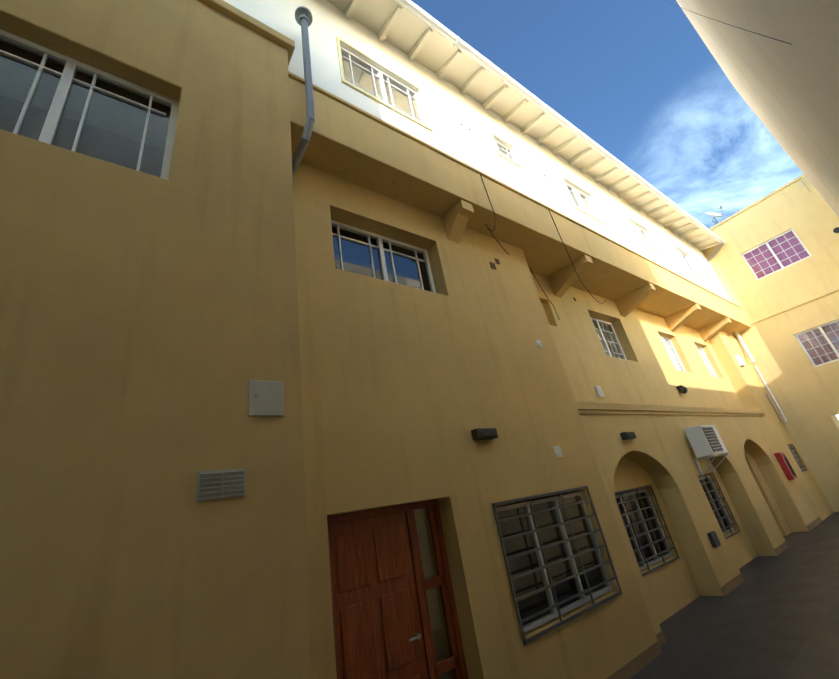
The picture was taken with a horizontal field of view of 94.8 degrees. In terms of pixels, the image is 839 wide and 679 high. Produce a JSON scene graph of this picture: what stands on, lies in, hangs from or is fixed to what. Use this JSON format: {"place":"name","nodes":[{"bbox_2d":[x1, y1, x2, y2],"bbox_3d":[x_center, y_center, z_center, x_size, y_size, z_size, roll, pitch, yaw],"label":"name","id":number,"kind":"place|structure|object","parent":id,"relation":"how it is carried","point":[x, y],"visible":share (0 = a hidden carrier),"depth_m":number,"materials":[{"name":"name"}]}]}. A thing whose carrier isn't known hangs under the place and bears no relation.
{"place":"outdoors","nodes":[
{"label":"outdoors","id":0,"kind":"place"},
{"bbox_2d":[594,386,603,396],"bbox_3d":[3.338,0.972,7.166,0.160,0.200,0.052,8,-31,-35],"label":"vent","id":1,"kind":"object","parent":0,"point":[597,391],"depth_m":7.13,"materials":[{"name":"white plastic"}]},
{"bbox_2d":[495,475,729,632],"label":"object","id":2,"kind":"object","parent":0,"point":[556,495],"depth_m":6.91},
{"bbox_2d":[630,512,838,678],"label":"paving","id":3,"kind":"structure","parent":0,"point":[773,617],"depth_m":4.82,"materials":[{"name":"tile"}]},
{"bbox_2d":[0,0,312,678],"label":"wall","id":4,"kind":"structure","parent":3,"relation":"on","point":[149,326],"depth_m":2.31,"materials":[{"name":"yellow paint"}]},
{"bbox_2d":[0,40,170,176],"bbox_3d":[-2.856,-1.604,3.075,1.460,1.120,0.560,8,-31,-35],"label":"window glass","id":5,"kind":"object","parent":4,"relation":"attached to","point":[111,144],"depth_m":3.42,"materials":[{"name":"glass"}]},
{"bbox_2d":[0,29,179,179],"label":"window frame","id":6,"kind":"object","parent":4,"relation":"in","point":[72,67],"visible":0.65,"depth_m":3.01,"materials":[{"name":"white metal"}]},
{"bbox_2d":[196,468,245,500],"bbox_3d":[-1.159,0.848,2.268,0.260,0.160,0.038,8,-31,-35],"label":"vent","id":7,"kind":"object","parent":4,"relation":"attached to","point":[219,484],"visible":1,"depth_m":2.26,"materials":[{"name":"grey metal"}]},
{"bbox_2d":[198,0,294,65],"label":"cornice","id":8,"kind":"structure","parent":4,"relation":"attached to","point":[249,22],"depth_m":4.31,"materials":[{"name":"yellow paint"}]},
{"bbox_2d":[248,380,283,415],"bbox_3d":[-1.047,0.403,2.643,0.230,0.250,0.022,8,-31,-35],"label":"electrical box","id":9,"kind":"object","parent":4,"relation":"attached to","point":[268,400],"visible":1,"depth_m":2.63,"materials":[{"name":"grey metal"}]},
{"bbox_2d":[293,162,656,678],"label":"wall","id":10,"kind":"structure","parent":3,"relation":"on","point":[405,390],"depth_m":4.12,"materials":[{"name":"yellow paint"}]},
{"bbox_2d":[292,6,314,175],"bbox_3d":[-1.442,-2.947,4.615,0.250,2.451,0.721,8,-31,-35],"label":"drainpipe","id":11,"kind":"object","parent":10,"relation":"attached to","point":[303,21],"visible":0.88,"depth_m":4.30,"materials":[{"name":"grey metal"}]},
{"bbox_2d":[332,226,430,290],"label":"window","id":12,"kind":"structure","parent":10,"relation":"attached to","point":[368,268],"depth_m":5.58,"materials":[{"name":"glass"}]},
{"bbox_2d":[331,220,435,292],"bbox_3d":[-0.476,-0.982,5.012,1.616,0.920,0.054,8,-31,-35],"label":"window frame","id":13,"kind":"object","parent":10,"relation":"in","point":[379,239],"visible":0.44,"depth_m":5.09,"materials":[{"name":"white metal"}]},
{"bbox_2d":[334,226,430,289],"bbox_3d":[-0.480,-0.979,5.017,1.510,0.820,0.001,8,-31,-35],"label":"window glass","id":14,"kind":"object","parent":13,"relation":"in","point":[379,262],"visible":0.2,"depth_m":5.02,"materials":[{"name":"glass"}]},
{"bbox_2d":[327,499,468,678],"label":"door","id":15,"kind":"structure","parent":10,"relation":"in","point":[380,585],"depth_m":3.24,"materials":[{"name":"brown wood"}]},
{"bbox_2d":[409,633,420,641],"bbox_3d":[-0.045,2.460,3.181,0.120,0.040,0.060,8,-31,-35],"label":"door handle","id":16,"kind":"object","parent":15,"relation":"attached to","point":[417,635],"visible":0.96,"depth_m":3.18,"materials":[{"name":"silver metal"}]},
{"bbox_2d":[443,199,473,243],"bbox_3d":[0.599,-1.735,5.698,0.220,0.420,0.420,8,-31,-35],"label":"corbel","id":17,"kind":"object","parent":10,"relation":"attached to","point":[457,215],"visible":1,"depth_m":5.68,"materials":[{"name":"yellow paint"}]},
{"bbox_2d":[471,428,497,439],"bbox_3d":[0.739,1.058,4.328,0.320,0.110,0.105,8,-31,-35],"label":"lamp","id":18,"kind":"object","parent":10,"relation":"attached to","point":[483,433],"visible":1,"depth_m":4.27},
{"bbox_2d":[489,262,495,269],"bbox_3d":[1.158,-1.163,6.098,0.120,0.120,0.008,8,-31,-35],"label":"hole","id":19,"kind":"object","parent":10,"relation":"attached to","point":[492,266],"visible":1,"depth_m":6.09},
{"bbox_2d":[289,77,750,333],"bbox_3d":[4.730,-1.501,9.309,16.098,0.780,1.050,8,-31,-35],"label":"balcony ledge","id":20,"kind":"object","parent":10,"relation":"attached to","point":[350,145],"visible":0.58,"depth_m":6.04,"materials":[{"name":"yellow paint"}]},
{"bbox_2d":[223,0,731,301],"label":"wall","id":21,"kind":"structure","parent":20,"relation":"on","point":[450,107],"depth_m":7.01,"materials":[{"name":"white paint"}]},
{"bbox_2d":[340,46,424,123],"bbox_3d":[-0.567,-3.868,6.006,1.476,1.000,0.054,8,-31,-35],"label":"window frame","id":22,"kind":"object","parent":21,"relation":"in","point":[382,81],"visible":0.46,"depth_m":6.09,"materials":[{"name":"white metal"}]},
{"bbox_2d":[341,51,420,121],"bbox_3d":[-0.571,-3.865,6.011,1.380,0.910,0.001,8,-31,-35],"label":"window glass","id":23,"kind":"object","parent":22,"relation":"in","point":[363,79],"visible":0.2,"depth_m":5.99,"materials":[{"name":"glass"}]},
{"bbox_2d":[336,36,432,131],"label":"trim","id":24,"kind":"structure","parent":21,"relation":"attached to","point":[376,99],"depth_m":5.81,"materials":[{"name":"paint"}]},
{"bbox_2d":[495,140,515,161],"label":"window frame","id":25,"kind":"object","parent":21,"relation":"in","point":[503,147],"visible":0.27,"depth_m":7.88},
{"bbox_2d":[489,131,524,169],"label":"window frame","id":26,"kind":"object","parent":21,"relation":"attached to","point":[520,165],"depth_m":7.61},
{"bbox_2d":[326,0,720,247],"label":"eave","id":27,"kind":"object","parent":21,"relation":"attached to","point":[436,52],"visible":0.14,"depth_m":7.65,"materials":[{"name":"beige paint"}]},
{"bbox_2d":[344,0,718,250],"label":"rafters","id":28,"kind":"object","parent":27,"relation":"attached to","point":[443,70],"visible":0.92,"depth_m":8.73,"materials":[{"name":"beige wood"}]},
{"bbox_2d":[396,0,725,243],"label":"gutter","id":29,"kind":"object","parent":27,"relation":"attached to","point":[439,28],"visible":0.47,"depth_m":7.81,"materials":[{"name":"white metal"}]},
{"bbox_2d":[393,0,717,238],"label":"gutter brackets","id":30,"kind":"object","parent":29,"relation":"attached to","point":[507,76],"visible":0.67,"depth_m":8.79,"materials":[{"name":"white metal"}]},
{"bbox_2d":[566,183,598,218],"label":"window frame","id":31,"kind":"object","parent":21,"relation":"in","point":[576,193],"visible":0.42,"depth_m":9.35,"materials":[{"name":"white"}]},
{"bbox_2d":[570,192,591,214],"bbox_3d":[3.807,-3.218,9.261,1.160,0.920,0.020,8,-31,-35],"label":"curtain window","id":32,"kind":"structure","parent":31,"relation":"attached to","point":[585,202],"depth_m":9.49,"materials":[{"name":"white fabric"}]},
{"bbox_2d":[568,187,595,215],"bbox_3d":[3.846,-3.248,9.212,1.160,0.830,0.001,8,-31,-35],"label":"window glass","id":33,"kind":"object","parent":31,"relation":"in","point":[580,204],"visible":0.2,"depth_m":9.22,"materials":[{"name":"glass"}]},
{"bbox_2d":[560,175,607,225],"bbox_3d":[3.906,-3.293,9.139,1.350,1.020,0.030,8,-31,-35],"label":"window frame","id":34,"kind":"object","parent":21,"relation":"attached to","point":[590,215],"depth_m":9.05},
{"bbox_2d":[632,223,655,250],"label":"window frame","id":35,"kind":"object","parent":21,"relation":"in","point":[640,233],"visible":0.38,"depth_m":11.16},
{"bbox_2d":[638,230,653,248],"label":"window glass","id":36,"kind":"object","parent":35,"relation":"in","point":[645,239],"visible":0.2,"depth_m":11.24,"materials":[{"name":"white glass"}]},
{"bbox_2d":[627,216,663,256],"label":"window frame","id":37,"kind":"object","parent":21,"relation":"attached to","point":[651,249],"depth_m":10.82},
{"bbox_2d":[677,250,695,272],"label":"window frame","id":38,"kind":"object","parent":21,"relation":"in","point":[684,259],"visible":0.52,"depth_m":12.94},
{"bbox_2d":[673,244,702,278],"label":"window frame","id":39,"kind":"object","parent":21,"relation":"attached to","point":[675,246],"depth_m":12.59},
{"bbox_2d":[488,133,507,184],"bbox_3d":[1.470,-3.273,7.131,0.029,1.570,0.030,8,-31,-35],"label":"thin pipe","id":40,"kind":"object","parent":20,"relation":"on","point":[497,159],"visible":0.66,"depth_m":7.16,"materials":[{"name":"white plastic"}]},
{"bbox_2d":[480,174,529,267],"bbox_3d":[1.494,-1.886,6.829,0.231,1.072,1.963,-22,-27,24],"label":"cable","id":41,"kind":"object","parent":20,"relation":"attached to","point":[494,217],"visible":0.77,"depth_m":6.09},
{"bbox_2d":[288,71,740,307],"bbox_3d":[4.934,-2.079,9.144,16.098,0.050,0.150,8,-31,-35],"label":"wall ledge","id":42,"kind":"object","parent":20,"relation":"attached to","point":[358,110],"visible":0.31,"depth_m":6.02,"materials":[{"name":"beige paint"}]},
{"bbox_2d":[548,209,604,303],"bbox_3d":[3.412,-1.549,8.260,0.192,1.127,3.143,-26,-29,30],"label":"cable","id":43,"kind":"object","parent":20,"relation":"attached to","point":[570,258],"visible":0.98,"depth_m":7.21,"materials":[{"name":"black rubber"}]},
{"bbox_2d":[707,243,723,261],"bbox_3d":[11.225,-1.965,14.033,0.090,3.168,1.055,8,-31,-35],"label":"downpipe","id":44,"kind":"object","parent":20,"relation":"attached to","point":[715,252],"visible":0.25,"depth_m":14.45,"materials":[{"name":"beige metal"}]},
{"bbox_2d":[735,333,779,411],"bbox_3d":[11.044,-0.365,13.595,0.030,6.000,0.009,8,-31,-35],"label":"cable","id":45,"kind":"object","parent":20,"relation":"attached to","point":[757,372],"visible":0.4,"depth_m":12.88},
{"bbox_2d":[535,340,541,347],"bbox_3d":[1.818,0.065,5.877,0.110,0.110,0.021,8,-31,-35],"label":"junction box","id":46,"kind":"object","parent":10,"relation":"attached to","point":[538,343],"visible":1,"depth_m":5.86,"materials":[{"name":"white plastic"}]},
{"bbox_2d":[496,493,605,625],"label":"window","id":47,"kind":"structure","parent":10,"relation":"attached to","point":[530,586],"depth_m":4.89,"materials":[{"name":"glass"}]},
{"bbox_2d":[496,491,612,632],"bbox_3d":[1.509,2.377,4.324,1.676,1.100,0.054,8,-31,-35],"label":"window frame","id":48,"kind":"object","parent":10,"relation":"attached to","point":[584,599],"visible":0.65,"depth_m":4.33,"materials":[{"name":"grey metal"}]},
{"bbox_2d":[497,497,606,625],"bbox_3d":[1.505,2.380,4.329,1.590,1.020,0.001,8,-31,-35],"label":"window glass","id":49,"kind":"object","parent":48,"relation":"in","point":[551,556],"visible":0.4,"depth_m":4.24,"materials":[{"name":"glass"}]},
{"bbox_2d":[492,486,622,644],"bbox_3d":[1.564,2.335,4.256,1.770,1.200,0.020,8,-31,-35],"label":"grille","id":50,"kind":"object","parent":10,"relation":"attached to","point":[557,604],"visible":1,"depth_m":4.13,"materials":[{"name":"metal"}]},
{"bbox_2d":[553,446,562,457],"bbox_3d":[1.801,1.456,5.012,0.140,0.140,0.021,8,-31,-35],"label":"junction box","id":51,"kind":"object","parent":10,"relation":"attached to","point":[557,451],"visible":1,"depth_m":5.00,"materials":[{"name":"white plastic"}]},
{"bbox_2d":[580,414,818,633],"bbox_3d":[6.431,3.003,8.218,9.950,3.050,0.350,8,-31,-35],"label":"arcade","id":52,"kind":"object","parent":3,"relation":"on","point":[658,449],"visible":0.67,"depth_m":6.97},
{"bbox_2d":[620,432,635,439],"bbox_3d":[3.435,1.577,6.338,0.320,0.110,0.105,8,-31,-35],"label":"lamp","id":53,"kind":"object","parent":52,"relation":"attached to","point":[627,435],"visible":1,"depth_m":6.26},
{"bbox_2d":[531,273,744,408],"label":"wall","id":54,"kind":"structure","parent":52,"relation":"on","point":[646,372],"depth_m":8.84,"materials":[{"name":"yellow paint"}]},
{"bbox_2d":[530,268,559,319],"bbox_3d":[2.433,-0.887,7.499,0.024,0.964,0.675,-29,-30,34],"label":"cable","id":55,"kind":"object","parent":54,"relation":"attached to","point":[544,293],"visible":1,"depth_m":7.51,"materials":[{"name":"black rubber"}]},
{"bbox_2d":[548,254,592,296],"bbox_3d":[3.050,-1.258,7.713,0.220,0.420,0.870,8,-31,-35],"label":"corbel","id":56,"kind":"object","parent":54,"relation":"attached to","point":[563,280],"visible":0.94,"depth_m":7.71,"materials":[{"name":"yellow paint"}]},
{"bbox_2d":[591,317,626,359],"bbox_3d":[4.219,0.025,8.842,1.406,1.130,0.054,8,-31,-35],"label":"window frame","id":57,"kind":"object","parent":54,"relation":"in","point":[602,336],"visible":0.31,"depth_m":9.03,"materials":[{"name":"white metal"}]},
{"bbox_2d":[592,320,623,358],"bbox_3d":[4.215,0.028,8.847,1.300,1.030,0.001,8,-31,-35],"label":"window glass","id":58,"kind":"object","parent":57,"relation":"in","point":[610,339],"visible":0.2,"depth_m":9.03,"materials":[{"name":"grey glass"}]},
{"bbox_2d":[615,283,655,316],"bbox_3d":[5.225,-0.936,9.279,0.220,0.420,0.870,8,-31,-35],"label":"corbel","id":59,"kind":"object","parent":54,"relation":"attached to","point":[627,304],"visible":1,"depth_m":9.28,"materials":[{"name":"yellow paint"}]},
{"bbox_2d":[660,336,685,371],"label":"window frame","id":60,"kind":"object","parent":54,"relation":"attached to","point":[670,353],"visible":0.42,"depth_m":10.85,"materials":[{"name":"white metal"}]},
{"bbox_2d":[664,304,700,331],"bbox_3d":[7.481,-0.603,10.904,0.220,0.420,0.870,8,-31,-35],"label":"corbel","id":61,"kind":"object","parent":54,"relation":"attached to","point":[675,321],"visible":1,"depth_m":10.91,"materials":[{"name":"yellow paint"}]},
{"bbox_2d":[679,386,687,393],"bbox_3d":[6.428,1.233,9.405,0.180,0.180,0.180,8,-31,-35],"label":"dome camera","id":62,"kind":"object","parent":54,"relation":"attached to","point":[683,390],"visible":0.88,"depth_m":9.35,"materials":[{"name":"black plastic"}]},
{"bbox_2d":[696,346,716,376],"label":"window frame","id":63,"kind":"object","parent":54,"relation":"attached to","point":[708,364],"visible":0.21,"depth_m":12.34,"materials":[{"name":"white metal"}]},
{"bbox_2d":[698,318,731,341],"bbox_3d":[9.496,-0.306,12.354,0.220,0.420,0.870,8,-31,-35],"label":"corbel","id":64,"kind":"object","parent":54,"relation":"attached to","point":[707,332],"visible":1,"depth_m":12.37,"materials":[{"name":"yellow paint"}]},
{"bbox_2d":[575,401,764,415],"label":"wall molding","id":65,"kind":"structure","parent":52,"relation":"attached to","point":[584,407],"depth_m":7.37,"materials":[{"name":"yellow paint"}]},
{"bbox_2d":[684,425,727,457],"bbox_3d":[5.667,2.007,7.631,0.800,0.560,0.300,8,-31,-35],"label":"air conditioner","id":66,"kind":"object","parent":52,"relation":"attached to","point":[698,441],"visible":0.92,"depth_m":7.41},
{"bbox_2d":[702,427,722,451],"bbox_3d":[5.668,1.926,7.456,0.520,0.480,0.008,8,-31,-35],"label":"air conditioner grille","id":67,"kind":"object","parent":66,"relation":"attached to","point":[711,434],"visible":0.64,"depth_m":7.45,"materials":[{"name":"grey metal"}]},
{"bbox_2d":[694,453,728,474],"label":"ac brackets","id":68,"kind":"object","parent":52,"relation":"attached to","point":[709,462],"visible":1,"depth_m":7.45,"materials":[{"name":"grey metal"}]},
{"bbox_2d":[707,531,720,547],"bbox_3d":[4.975,3.375,6.519,0.220,0.220,0.060,8,-31,-35],"label":"mailbox","id":69,"kind":"object","parent":52,"relation":"attached to","point":[714,539],"visible":1,"depth_m":6.48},
{"bbox_2d":[774,452,797,479],"bbox_3d":[9.900,3.410,10.428,0.400,0.700,0.145,8,-31,-35],"label":"cabinet","id":70,"kind":"object","parent":52,"relation":"attached to","point":[784,466],"depth_m":10.32,"materials":[{"name":"red metal"}]},
{"bbox_2d":[613,449,791,623],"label":"wall","id":71,"kind":"structure","parent":3,"relation":"on","point":[672,588],"depth_m":6.56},
{"bbox_2d":[615,489,666,565],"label":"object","id":72,"kind":"object","parent":71,"relation":"attached to","point":[638,530],"visible":0.08,"depth_m":6.74,"materials":[{"name":"grey metal"}]},
{"bbox_2d":[615,489,671,570],"bbox_3d":[3.473,3.001,6.148,1.446,1.040,0.054,8,-31,-35],"label":"arched window frame","id":73,"kind":"object","parent":71,"relation":"attached to","point":[649,539],"visible":0.5,"depth_m":6.21,"materials":[{"name":"black metal"}]},
{"bbox_2d":[616,493,666,566],"bbox_3d":[3.469,3.004,6.152,1.360,0.960,0.001,8,-31,-35],"label":"arched window glass","id":74,"kind":"object","parent":73,"relation":"in","point":[641,525],"visible":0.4,"depth_m":6.27,"materials":[{"name":"black glass"}]},
{"bbox_2d":[614,485,678,576],"bbox_3d":[3.523,2.963,6.087,1.540,1.140,0.020,8,-31,-35],"label":"window grille","id":75,"kind":"object","parent":71,"relation":"attached to","point":[647,545],"visible":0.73,"depth_m":6.14,"materials":[{"name":"metal"}]},
{"bbox_2d":[699,476,728,531],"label":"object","id":76,"kind":"object","parent":71,"relation":"attached to","point":[717,506],"visible":0.08,"depth_m":8.33,"materials":[{"name":"grey metal"}]},
{"bbox_2d":[699,475,734,534],"bbox_3d":[5.946,3.405,7.904,1.266,1.090,0.054,8,-31,-35],"label":"arched window frame","id":77,"kind":"object","parent":71,"relation":"attached to","point":[714,505],"visible":0.4,"depth_m":8.11,"materials":[{"name":"black metal"}]},
{"bbox_2d":[700,478,730,531],"bbox_3d":[5.942,3.408,7.909,1.180,1.010,0.001,8,-31,-35],"label":"arched window glass","id":78,"kind":"object","parent":77,"relation":"in","point":[715,503],"visible":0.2,"depth_m":8.09,"materials":[{"name":"black glass"}]},
{"bbox_2d":[698,472,739,538],"bbox_3d":[5.996,3.368,7.843,1.360,1.190,0.020,8,-31,-35],"label":"window grille","id":79,"kind":"object","parent":71,"relation":"attached to","point":[724,517],"visible":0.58,"depth_m":8.01,"materials":[{"name":"metal"}]},
{"bbox_2d":[606,517,821,678],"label":"skirting","id":80,"kind":"object","parent":3,"relation":"on","point":[638,662],"visible":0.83,"depth_m":4.43,"materials":[{"name":"yellow paint"}]},
{"bbox_2d":[709,330,833,520],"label":"wall","id":81,"kind":"structure","parent":3,"relation":"on","point":[747,385],"depth_m":12.07,"materials":[{"name":"yellow paint"}]},
{"bbox_2d":[735,355,745,365],"bbox_3d":[10.441,0.692,12.560,0.300,0.350,0.100,8,-31,-35],"label":"meter box","id":82,"kind":"object","parent":81,"relation":"attached to","point":[740,361],"visible":1,"depth_m":12.49,"materials":[{"name":"white plastic"}]},
{"bbox_2d":[735,332,786,420],"bbox_3d":[11.389,1.085,12.943,0.113,3.350,0.381,-30,-31,36],"label":"downpipe","id":83,"kind":"object","parent":81,"relation":"attached to","point":[752,360],"visible":0.81,"depth_m":12.99,"materials":[{"name":"white plastic"}]},
{"bbox_2d":[766,394,782,421],"bbox_3d":[11.519,2.232,12.540,0.160,0.920,0.032,8,-31,-35],"label":"conduit","id":84,"kind":"object","parent":81,"relation":"attached to","point":[774,408],"visible":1,"depth_m":12.51,"materials":[{"name":"grey metal"}]},
{"bbox_2d":[788,444,806,471],"bbox_3d":[11.397,3.552,11.637,0.590,0.790,0.020,8,-31,-35],"label":"grille","id":85,"kind":"object","parent":81,"relation":"attached to","point":[797,457],"visible":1,"depth_m":11.61,"materials":[{"name":"metal"}]},
{"bbox_2d":[798,321,838,364],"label":"window curtain","id":86,"kind":"object","parent":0,"point":[824,358],"depth_m":12.12,"materials":[{"name":"pink fabric"}]},
{"label":"ground","id":87,"kind":"structure","parent":0,"visible":0},
{"bbox_2d":[676,0,838,216],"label":"opposite building","id":88,"kind":"structure","parent":87,"relation":"on","point":[789,93],"depth_m":2.48,"materials":[{"name":"beige paint"}]},
{"bbox_2d":[665,0,791,44],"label":"cable","id":89,"kind":"object","parent":88,"relation":"attached to","point":[741,28],"depth_m":1.93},
{"bbox_2d":[702,177,838,511],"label":"end building","id":90,"kind":"structure","parent":87,"relation":"on","point":[804,391],"depth_m":12.59,"materials":[{"name":"yellow paint"}]},
{"bbox_2d":[709,174,838,324],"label":"wall molding","id":91,"kind":"structure","parent":90,"relation":"attached to","point":[812,298],"depth_m":13.04,"materials":[{"name":"yellow paint"}]},
{"bbox_2d":[705,212,724,216],"bbox_3d":[11.431,-4.843,14.937,0.620,0.596,0.458,8,-31,-35],"label":"dish","id":92,"kind":"object","parent":91,"relation":"attached to","point":[712,214],"visible":1,"depth_m":15.04,"materials":[{"name":"white metal"}]},
{"bbox_2d":[712,206,722,223],"bbox_3d":[11.477,-4.685,14.791,0.060,0.634,0.576,-4,-25,-13],"label":"dish arm","id":93,"kind":"object","parent":92,"relation":"attached to","point":[715,218],"visible":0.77,"depth_m":14.89},
{"bbox_2d":[741,229,811,279],"bbox_3d":[12.192,-2.888,13.247,0.054,1.150,1.506,8,-31,-35],"label":"window frame","id":94,"kind":"object","parent":90,"relation":"attached to","point":[774,254],"visible":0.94,"depth_m":13.22,"materials":[{"name":"white metal"}]},
{"bbox_2d":[744,231,808,278],"bbox_3d":[12.256,-2.878,13.293,0.025,1.150,1.500,8,-31,-35],"label":"window","id":95,"kind":"structure","parent":94,"relation":"attached to","point":[795,241],"depth_m":13.27,"materials":[{"name":"purple glass"}]},
{"bbox_2d":[745,232,807,276],"bbox_3d":[12.198,-2.887,13.251,0.001,1.150,1.500,8,-31,-35],"label":"window glass","id":96,"kind":"object","parent":94,"relation":"in","point":[777,255],"depth_m":13.27,"materials":[{"name":"purple glass"}]},
{"bbox_2d":[796,176,809,191],"bbox_3d":[12.684,-5.048,12.687,0.314,0.509,0.320,8,-31,-35],"label":"antenna","id":97,"kind":"object","parent":90,"relation":"attached to","point":[803,183],"visible":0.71,"depth_m":12.63,"materials":[{"name":"beige metal"}]},
{"bbox_2d":[794,319,838,366],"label":"window frame","id":98,"kind":"object","parent":90,"relation":"attached to","point":[827,339],"visible":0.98,"depth_m":12.08,"materials":[{"name":"white metal"}]},
{"bbox_2d":[800,323,838,364],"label":"window glass","id":99,"kind":"object","parent":98,"relation":"in","point":[824,345],"depth_m":12.07,"materials":[{"name":"glass"}]},
{"bbox_2d":[833,227,838,232],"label":"round vent","id":100,"kind":"object","parent":90,"relation":"attached to","point":[836,230],"visible":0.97,"depth_m":12.04,"materials":[{"name":"black metal"}]}
]}

